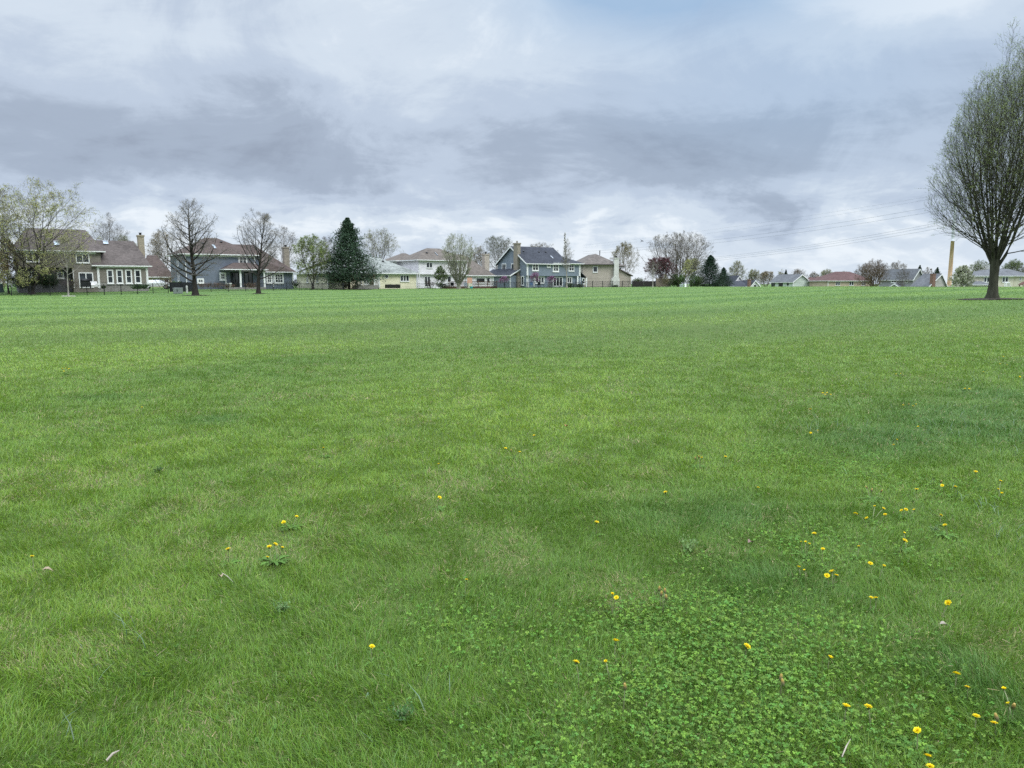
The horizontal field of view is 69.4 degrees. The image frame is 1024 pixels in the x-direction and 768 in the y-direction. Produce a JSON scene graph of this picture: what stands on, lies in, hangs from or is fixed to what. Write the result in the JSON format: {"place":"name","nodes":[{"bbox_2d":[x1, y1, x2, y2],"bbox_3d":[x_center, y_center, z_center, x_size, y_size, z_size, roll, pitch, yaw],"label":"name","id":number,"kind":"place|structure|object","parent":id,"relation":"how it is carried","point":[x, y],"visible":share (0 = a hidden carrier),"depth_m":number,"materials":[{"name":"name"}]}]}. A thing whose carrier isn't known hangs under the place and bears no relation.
{"place":"outdoors","nodes":[
{"label":"outdoors","id":0,"kind":"place"},
{"bbox_2d":[8,357,1013,765],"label":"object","id":1,"kind":"object","parent":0,"point":[418,519],"visible":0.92,"depth_m":4.86,"materials":[{"name":"green plant"}]},
{"bbox_2d":[0,283,1023,767],"bbox_3d":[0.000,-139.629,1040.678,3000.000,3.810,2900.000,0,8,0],"label":"ground","id":2,"kind":"structure","parent":0,"point":[332,295],"depth_m":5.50,"materials":[{"name":"green plant"}]},
{"bbox_2d":[0,258,15,286],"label":"shrub","id":3,"kind":"object","parent":2,"relation":"on","point":[1,279],"visible":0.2,"depth_m":110.58,"materials":[{"name":"green plant"}]},
{"bbox_2d":[0,237,21,293],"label":"tree","id":4,"kind":"object","parent":2,"relation":"on","point":[14,262],"visible":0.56,"depth_m":94.73,"materials":[{"name":"green plant"}]},
{"bbox_2d":[0,186,29,260],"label":"tree","id":5,"kind":"object","parent":2,"relation":"on","point":[3,194],"visible":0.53,"depth_m":95.16,"materials":[{"name":"green plant"}]},
{"bbox_2d":[2,272,36,289],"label":"shrub","id":6,"kind":"object","parent":2,"relation":"on","point":[13,279],"visible":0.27,"depth_m":94.95,"materials":[{"name":"green plant"}]},
{"bbox_2d":[35,272,65,289],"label":"shrub","id":7,"kind":"object","parent":2,"relation":"on","point":[52,280],"visible":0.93,"depth_m":95.25,"materials":[{"name":"green plant"}]},
{"bbox_2d":[0,175,101,293],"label":"tree","id":8,"kind":"object","parent":2,"relation":"on","point":[39,239],"visible":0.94,"depth_m":92.25,"materials":[{"name":"green plant"}]},
{"bbox_2d":[42,236,92,295],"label":"tree","id":9,"kind":"object","parent":2,"relation":"on","point":[63,240],"visible":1,"depth_m":85.80,"materials":[{"name":"green plant"}]},
{"bbox_2d":[13,228,151,292],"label":"house","id":10,"kind":"structure","parent":2,"relation":"on","point":[121,263],"depth_m":102.56,"materials":[{"name":"brown"}]},
{"bbox_2d":[75,253,89,263],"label":"window","id":11,"kind":"structure","parent":10,"relation":"in","point":[87,259],"depth_m":101.02,"materials":[{"name":"white glass"}]},
{"bbox_2d":[78,272,93,287],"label":"patio door","id":12,"kind":"structure","parent":10,"relation":"in","point":[82,275],"depth_m":101.43,"materials":[{"name":"white glass"}]},
{"bbox_2d":[106,270,113,283],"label":"window","id":13,"kind":"structure","parent":10,"relation":"in","point":[110,277],"depth_m":103.11,"materials":[{"name":"white glass"}]},
{"bbox_2d":[116,270,123,283],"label":"window","id":14,"kind":"structure","parent":10,"relation":"in","point":[119,273],"depth_m":103.78,"materials":[{"name":"white glass"}]},
{"bbox_2d":[125,270,132,283],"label":"window","id":15,"kind":"structure","parent":10,"relation":"in","point":[128,273],"depth_m":104.42,"materials":[{"name":"white glass"}]},
{"bbox_2d":[134,270,141,283],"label":"window","id":16,"kind":"structure","parent":10,"relation":"in","point":[137,273],"depth_m":105.08,"materials":[{"name":"white glass"}]},
{"bbox_2d":[0,283,168,295],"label":"fence","id":17,"kind":"object","parent":2,"relation":"on","point":[120,285],"visible":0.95,"depth_m":90.37,"materials":[{"name":"black metal"}]},
{"bbox_2d":[80,279,90,287],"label":"barbecue grill","id":18,"kind":"object","parent":2,"relation":"on","point":[83,282],"visible":0.85,"depth_m":98.33,"materials":[{"name":"black metal"}]},
{"bbox_2d":[91,212,128,240],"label":"tree","id":19,"kind":"object","parent":2,"relation":"on","point":[109,222],"visible":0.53,"depth_m":146.91,"materials":[{"name":"grey plant"}]},
{"bbox_2d":[129,283,148,288],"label":"shrub","id":20,"kind":"object","parent":2,"relation":"on","point":[143,286],"visible":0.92,"depth_m":100.39,"materials":[{"name":"green plant"}]},
{"bbox_2d":[146,255,170,281],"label":"house","id":21,"kind":"structure","parent":2,"relation":"on","point":[152,260],"depth_m":137.63,"materials":[{"name":"red"}]},
{"bbox_2d":[149,280,171,288],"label":"parked car","id":22,"kind":"object","parent":2,"relation":"on","point":[154,282],"visible":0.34,"depth_m":116.20,"materials":[{"name":"white paint"}]},
{"bbox_2d":[145,229,179,266],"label":"tree","id":23,"kind":"object","parent":2,"relation":"on","point":[156,241],"visible":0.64,"depth_m":146.83,"materials":[{"name":"grey plant"}]},
{"bbox_2d":[148,267,177,287],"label":"shrub","id":24,"kind":"object","parent":2,"relation":"on","point":[169,279],"visible":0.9,"depth_m":110.85,"materials":[{"name":"green plant"}]},
{"bbox_2d":[169,282,191,291],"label":"fence","id":25,"kind":"object","parent":2,"relation":"on","point":[183,285],"visible":0.7,"depth_m":103.23,"materials":[{"name":"black metal"}]},
{"bbox_2d":[150,198,231,295],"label":"tree","id":26,"kind":"object","parent":2,"relation":"on","point":[193,274],"visible":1,"depth_m":89.87,"materials":[{"name":"brown plant"}]},
{"bbox_2d":[168,238,296,288],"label":"house","id":27,"kind":"structure","parent":2,"relation":"on","point":[230,268],"depth_m":118.95,"materials":[{"name":"grey"}]},
{"bbox_2d":[230,272,239,286],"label":"patio door","id":28,"kind":"structure","parent":27,"relation":"in","point":[234,275],"depth_m":119.10,"materials":[{"name":"black glass"}]},
{"bbox_2d":[244,272,252,286],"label":"patio door","id":29,"kind":"structure","parent":27,"relation":"in","point":[248,276],"depth_m":120.27,"materials":[{"name":"black glass"}]},
{"bbox_2d":[274,273,283,282],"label":"window","id":30,"kind":"structure","parent":27,"relation":"in","point":[278,278],"depth_m":123.21,"materials":[{"name":"white glass"}]},
{"bbox_2d":[197,282,299,291],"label":"fence","id":31,"kind":"object","parent":2,"relation":"on","point":[217,288],"visible":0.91,"depth_m":106.45,"materials":[{"name":"black metal"}]},
{"bbox_2d":[229,208,284,293],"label":"tree","id":32,"kind":"object","parent":2,"relation":"on","point":[261,253],"visible":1,"depth_m":95.44,"materials":[{"name":"grey plant"}]},
{"bbox_2d":[258,542,289,565],"bbox_3d":[-1.307,0.958,4.097,0.176,0.115,0.237,-5,9,-33],"label":"dandelion","id":33,"kind":"object","parent":2,"relation":"on","point":[275,557],"visible":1,"depth_m":4.12,"materials":[{"name":"green plant"}]},
{"bbox_2d":[272,597,289,612],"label":"weed","id":34,"kind":"object","parent":2,"relation":"on","point":[279,605],"visible":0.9,"depth_m":3.50,"materials":[{"name":"green plant"}]},
{"bbox_2d":[264,225,298,268],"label":"tree","id":35,"kind":"object","parent":2,"relation":"on","point":[283,240],"visible":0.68,"depth_m":161.81,"materials":[{"name":"grey plant"}]},
{"bbox_2d":[279,515,298,530],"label":"dandelion","id":36,"kind":"object","parent":2,"relation":"on","point":[283,522],"visible":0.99,"depth_m":4.68,"materials":[{"name":"green plant"}]},
{"bbox_2d":[291,233,332,289],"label":"tree","id":37,"kind":"object","parent":2,"relation":"on","point":[309,246],"visible":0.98,"depth_m":119.04,"materials":[{"name":"green plant"}]},
{"bbox_2d":[301,282,343,289],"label":"fence","id":38,"kind":"object","parent":2,"relation":"on","point":[323,286],"visible":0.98,"depth_m":115.32,"materials":[{"name":"black metal"}]},
{"bbox_2d":[318,235,338,260],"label":"tree","id":39,"kind":"object","parent":2,"relation":"on","point":[330,243],"visible":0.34,"depth_m":164.67,"materials":[{"name":"grey plant"}]},
{"bbox_2d":[293,257,420,288],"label":"house","id":40,"kind":"structure","parent":2,"relation":"on","point":[404,278],"depth_m":130.21,"materials":[{"name":"grey"}]},
{"bbox_2d":[400,275,409,281],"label":"window","id":41,"kind":"structure","parent":40,"relation":"in","point":[403,278],"depth_m":130.60,"materials":[{"name":"white glass"}]},
{"bbox_2d":[362,228,400,258],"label":"tree","id":42,"kind":"object","parent":2,"relation":"on","point":[370,235],"visible":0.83,"depth_m":162.17,"materials":[{"name":"grey plant"}]},
{"bbox_2d":[386,698,414,721],"bbox_3d":[-0.393,1.169,2.634,0.103,0.115,0.072,-5,9,-32],"label":"weed","id":43,"kind":"object","parent":2,"relation":"on","point":[405,711],"visible":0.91,"depth_m":2.63,"materials":[{"name":"green plant"}]},
{"bbox_2d":[385,248,495,287],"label":"house","id":44,"kind":"structure","parent":2,"relation":"on","point":[426,262],"depth_m":139.21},
{"bbox_2d":[434,265,448,288],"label":"tree","id":45,"kind":"object","parent":2,"relation":"on","point":[439,272],"visible":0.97,"depth_m":129.22,"materials":[{"name":"green plant"}]},
{"bbox_2d":[441,233,477,288],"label":"tree","id":46,"kind":"object","parent":2,"relation":"on","point":[459,279],"visible":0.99,"depth_m":126.03,"materials":[{"name":"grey plant"}]},
{"bbox_2d":[442,281,497,288],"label":"fence","id":47,"kind":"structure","parent":2,"relation":"on","point":[474,285],"depth_m":136.06,"materials":[{"name":"brown metal"}]},
{"bbox_2d":[467,245,489,264],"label":"tree","id":48,"kind":"object","parent":2,"relation":"on","point":[476,258],"visible":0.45,"depth_m":191.90,"materials":[{"name":"grey plant"}]},
{"bbox_2d":[475,235,512,268],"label":"tree","id":49,"kind":"object","parent":2,"relation":"on","point":[497,247],"visible":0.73,"depth_m":186.08,"materials":[{"name":"grey plant"}]},
{"bbox_2d":[10,372,1023,767],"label":"ground weeds","id":50,"kind":"object","parent":2,"relation":"on","point":[584,596],"visible":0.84,"depth_m":3.08,"materials":[{"name":"green plant"}]},
{"bbox_2d":[493,281,580,287],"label":"fence","id":51,"kind":"object","parent":2,"relation":"on","point":[538,282],"visible":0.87,"depth_m":140.76,"materials":[{"name":"black metal"}]},
{"bbox_2d":[489,241,586,287],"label":"house","id":52,"kind":"structure","parent":2,"relation":"on","point":[516,262],"depth_m":152.12,"materials":[{"name":"blue"}]},
{"bbox_2d":[553,277,562,285],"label":"patio door","id":53,"kind":"structure","parent":52,"relation":"in","point":[559,279],"depth_m":153.74,"materials":[{"name":"white glass"}]},
{"bbox_2d":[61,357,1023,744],"bbox_3d":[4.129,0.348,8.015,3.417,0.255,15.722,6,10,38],"label":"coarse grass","id":54,"kind":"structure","parent":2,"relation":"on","point":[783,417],"depth_m":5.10,"materials":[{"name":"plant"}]},
{"bbox_2d":[560,234,574,287],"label":"tree","id":55,"kind":"object","parent":2,"relation":"on","point":[566,256],"visible":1,"depth_m":140.20,"materials":[{"name":"grey plant"}]},
{"bbox_2d":[577,251,632,286],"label":"house","id":56,"kind":"structure","parent":2,"relation":"on","point":[597,268],"depth_m":161.83,"materials":[{"name":"beige paint"}]},
{"bbox_2d":[582,281,632,286],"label":"fence","id":57,"kind":"object","parent":2,"relation":"on","point":[623,284],"visible":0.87,"depth_m":149.16,"materials":[{"name":"black metal"}]},
{"bbox_2d":[604,592,619,617],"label":"dandelion","id":58,"kind":"object","parent":2,"relation":"on","point":[615,597],"visible":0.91,"depth_m":3.46,"materials":[{"name":"green plant"}]},
{"bbox_2d":[610,241,639,273],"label":"tree","id":59,"kind":"object","parent":2,"relation":"on","point":[623,245],"visible":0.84,"depth_m":196.72,"materials":[{"name":"grey plant"}]},
{"bbox_2d":[632,281,655,286],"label":"fence","id":60,"kind":"object","parent":2,"relation":"on","point":[642,283],"visible":0.94,"depth_m":152.04,"materials":[{"name":"black metal"}]},
{"bbox_2d":[646,260,658,286],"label":"tree","id":61,"kind":"object","parent":2,"relation":"on","point":[647,267],"visible":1,"depth_m":144.33,"materials":[{"name":"brown plant"}]},
{"bbox_2d":[644,255,676,280],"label":"tree","id":62,"kind":"object","parent":2,"relation":"on","point":[664,263],"visible":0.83,"depth_m":155.24,"materials":[{"name":"brown plant"}]},
{"bbox_2d":[656,278,670,286],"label":"fence","id":63,"kind":"object","parent":2,"relation":"on","point":[658,284],"visible":0.65,"depth_m":153.81,"materials":[{"name":"brown wood"}]},
{"bbox_2d":[658,586,671,612],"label":"dandelion","id":64,"kind":"object","parent":2,"relation":"on","point":[661,593],"visible":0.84,"depth_m":3.50,"materials":[{"name":"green plant"}]},
{"bbox_2d":[653,271,677,286],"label":"shrub","id":65,"kind":"object","parent":2,"relation":"on","point":[665,279],"visible":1,"depth_m":151.37,"materials":[{"name":"grey plant"}]},
{"bbox_2d":[637,231,717,286],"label":"tree","id":66,"kind":"object","parent":2,"relation":"on","point":[678,253],"visible":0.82,"depth_m":173.65,"materials":[{"name":"grey plant"}]},
{"bbox_2d":[668,273,689,286],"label":"shrub","id":67,"kind":"object","parent":2,"relation":"on","point":[674,282],"visible":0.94,"depth_m":152.90,"materials":[{"name":"green plant"}]},
{"bbox_2d":[679,534,698,551],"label":"weed","id":68,"kind":"object","parent":2,"relation":"on","point":[686,546],"visible":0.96,"depth_m":4.28,"materials":[{"name":"green plant"}]},
{"bbox_2d":[683,259,696,286],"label":"tree","id":69,"kind":"object","parent":2,"relation":"on","point":[686,263],"visible":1,"depth_m":146.88,"materials":[{"name":"green plant"}]},
{"bbox_2d":[680,258,702,286],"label":"tree","id":70,"kind":"object","parent":2,"relation":"on","point":[695,262],"visible":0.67,"depth_m":169.30,"materials":[{"name":"green plant"}]},
{"bbox_2d":[366,439,1023,767],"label":"clover","id":71,"kind":"object","parent":2,"relation":"on","point":[775,646],"visible":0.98,"depth_m":2.87,"materials":[{"name":"green plant"}]},
{"bbox_2d":[688,273,705,286],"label":"shrub","id":72,"kind":"object","parent":2,"relation":"on","point":[697,281],"visible":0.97,"depth_m":155.10,"materials":[{"name":"green plant"}]},
{"bbox_2d":[685,255,732,286],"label":"conifer","id":73,"kind":"object","parent":2,"relation":"on","point":[708,265],"visible":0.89,"depth_m":157.47,"materials":[{"name":"green plant"}]},
{"bbox_2d":[712,267,734,286],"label":"conifer","id":74,"kind":"object","parent":2,"relation":"on","point":[727,281],"visible":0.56,"depth_m":163.82,"materials":[{"name":"green plant"}]},
{"bbox_2d":[729,261,747,279],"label":"tree","id":75,"kind":"object","parent":2,"relation":"on","point":[736,270],"visible":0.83,"depth_m":286.64,"materials":[{"name":"green plant"}]},
{"bbox_2d":[724,278,760,286],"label":"house","id":76,"kind":"structure","parent":2,"relation":"on","point":[749,282],"depth_m":225.23,"materials":[{"name":"grey"}]},
{"bbox_2d":[746,269,759,282],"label":"tree","id":77,"kind":"object","parent":2,"relation":"on","point":[754,274],"visible":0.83,"depth_m":295.78,"materials":[{"name":"green plant"}]},
{"bbox_2d":[757,271,773,286],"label":"tree","id":78,"kind":"object","parent":2,"relation":"on","point":[762,278],"visible":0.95,"depth_m":281.59,"materials":[{"name":"brown plant"}]},
{"bbox_2d":[779,674,784,695],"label":"dandelion","id":79,"kind":"object","parent":2,"relation":"on","point":[781,679],"visible":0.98,"depth_m":2.77,"materials":[{"name":"beige plant"}]},
{"bbox_2d":[769,274,809,286],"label":"house","id":80,"kind":"structure","parent":2,"relation":"on","point":[791,280],"depth_m":250.27,"materials":[{"name":"grey stone"}]},
{"bbox_2d":[791,540,815,559],"bbox_3d":[1.661,0.944,4.216,0.133,0.111,0.150,5,9,31],"label":"dandelion","id":81,"kind":"object","parent":2,"relation":"on","point":[802,551],"visible":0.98,"depth_m":4.22,"materials":[{"name":"green plant"}]},
{"bbox_2d":[824,570,837,586],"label":"dandelion","id":82,"kind":"object","parent":2,"relation":"on","point":[826,575],"visible":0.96,"depth_m":3.79,"materials":[{"name":"yellow plant"}]},
{"bbox_2d":[808,272,869,286],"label":"house","id":83,"kind":"structure","parent":2,"relation":"on","point":[839,279],"depth_m":239.88,"materials":[{"name":"beige"}]},
{"bbox_2d":[853,505,886,525],"bbox_3d":[2.336,0.869,4.780,0.331,0.108,0.169,-6,10,-36],"label":"dandelion","id":84,"kind":"object","parent":2,"relation":"on","point":[855,513],"visible":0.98,"depth_m":4.78,"materials":[{"name":"green plant"}]},
{"bbox_2d":[858,486,884,501],"bbox_3d":[2.566,0.795,5.281,0.177,0.119,0.182,6,10,39],"label":"dandelion","id":85,"kind":"object","parent":2,"relation":"on","point":[870,499],"visible":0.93,"depth_m":5.29,"materials":[{"name":"green plant"}]},
{"bbox_2d":[855,259,891,286],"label":"tree","id":86,"kind":"object","parent":2,"relation":"on","point":[865,270],"visible":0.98,"depth_m":201.74,"materials":[{"name":"brown plant"}]},
{"bbox_2d":[889,260,906,268],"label":"tree","id":87,"kind":"object","parent":2,"relation":"on","point":[900,265],"visible":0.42,"depth_m":285.98,"materials":[{"name":"grey plant"}]},
{"bbox_2d":[877,269,921,286],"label":"house","id":88,"kind":"structure","parent":2,"relation":"on","point":[915,274],"depth_m":226.20,"materials":[{"name":"grey stone"}]},
{"bbox_2d":[893,532,912,552],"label":"dandelion","id":89,"kind":"object","parent":2,"relation":"on","point":[906,549],"visible":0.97,"depth_m":4.30,"materials":[{"name":"green plant"}]},
{"bbox_2d":[895,269,911,286],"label":"tree","id":90,"kind":"object","parent":2,"relation":"on","point":[902,274],"visible":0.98,"depth_m":197.94,"materials":[{"name":"brown plant"}]},
{"bbox_2d":[890,727,939,762],"bbox_3d":[1.335,1.184,2.457,0.150,0.110,0.133,-6,10,-38],"label":"dandelion","id":91,"kind":"object","parent":2,"relation":"on","point":[916,729],"visible":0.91,"depth_m":2.45,"materials":[{"name":"green plant"}]},
{"bbox_2d":[906,753,933,767],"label":"dandelion","id":92,"kind":"object","parent":2,"relation":"on","point":[929,764],"visible":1,"depth_m":2.35,"materials":[{"name":"yellow plant"}]},
{"bbox_2d":[910,273,947,286],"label":"house","id":93,"kind":"structure","parent":2,"relation":"on","point":[931,280],"depth_m":204.38,"materials":[{"name":"grey stone"}]},
{"bbox_2d":[934,524,957,538],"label":"dandelion","id":94,"kind":"object","parent":2,"relation":"on","point":[943,533],"visible":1,"depth_m":4.54,"materials":[{"name":"green plant"}]},
{"bbox_2d":[947,186,957,286],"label":"transmission pole","id":95,"kind":"object","parent":2,"relation":"on","point":[950,270],"visible":0.58,"depth_m":255.94,"materials":[{"name":"wood"}]},
{"bbox_2d":[947,265,974,286],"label":"tree","id":96,"kind":"object","parent":2,"relation":"on","point":[964,273],"visible":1,"depth_m":175.25,"materials":[{"name":"green plant"}]},
{"bbox_2d":[914,17,1023,299],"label":"tree","id":97,"kind":"object","parent":2,"relation":"on","point":[991,247],"visible":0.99,"depth_m":43.44,"materials":[{"name":"green plant"}]},
{"bbox_2d":[961,714,985,739],"bbox_3d":[1.587,1.179,2.548,0.085,0.095,0.072,5,9,35],"label":"dandelion","id":98,"kind":"object","parent":2,"relation":"on","point":[976,717],"visible":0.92,"depth_m":2.54,"materials":[{"name":"green plant"}]},
{"bbox_2d":[968,260,989,271],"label":"tree","id":99,"kind":"object","parent":2,"relation":"on","point":[978,265],"visible":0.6,"depth_m":245.83,"materials":[{"name":"green plant"}]},
{"bbox_2d":[950,269,1023,286],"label":"house","id":100,"kind":"structure","parent":2,"relation":"on","point":[1014,278],"depth_m":188.06,"materials":[{"name":"grey stone"}]},
{"bbox_2d":[961,298,1023,299],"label":"mulch bed","id":101,"kind":"object","parent":2,"relation":"on","point":[989,298],"visible":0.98,"depth_m":44.14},
{"bbox_2d":[987,713,1006,744],"bbox_3d":[1.651,1.181,2.521,0.069,0.098,0.098,2,8,14],"label":"dandelion","id":102,"kind":"object","parent":2,"relation":"on","point":[996,717],"visible":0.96,"depth_m":2.54,"materials":[{"name":"green plant"}]},
{"bbox_2d":[986,686,1023,725],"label":"dandelion","id":103,"kind":"object","parent":2,"relation":"on","point":[1013,706],"visible":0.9,"depth_m":2.62,"materials":[{"name":"green plant"}]},
{"bbox_2d":[1001,259,1023,271],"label":"tree","id":104,"kind":"object","parent":2,"relation":"on","point":[1010,265],"visible":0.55,"depth_m":251.22,"materials":[{"name":"green plant"}]},
{"bbox_2d":[0,0,1023,283],"label":"sky","id":105,"kind":"structure","parent":0,"point":[529,122],"materials":[{"name":"grey"}]},
{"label":"mulch bed","id":106,"kind":"structure","parent":0,"visible":0},
{"bbox_2d":[314,217,388,288],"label":"spruce","id":107,"kind":"object","parent":106,"relation":"on","point":[347,249],"visible":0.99,"depth_m":120.12,"materials":[{"name":"green plant"}]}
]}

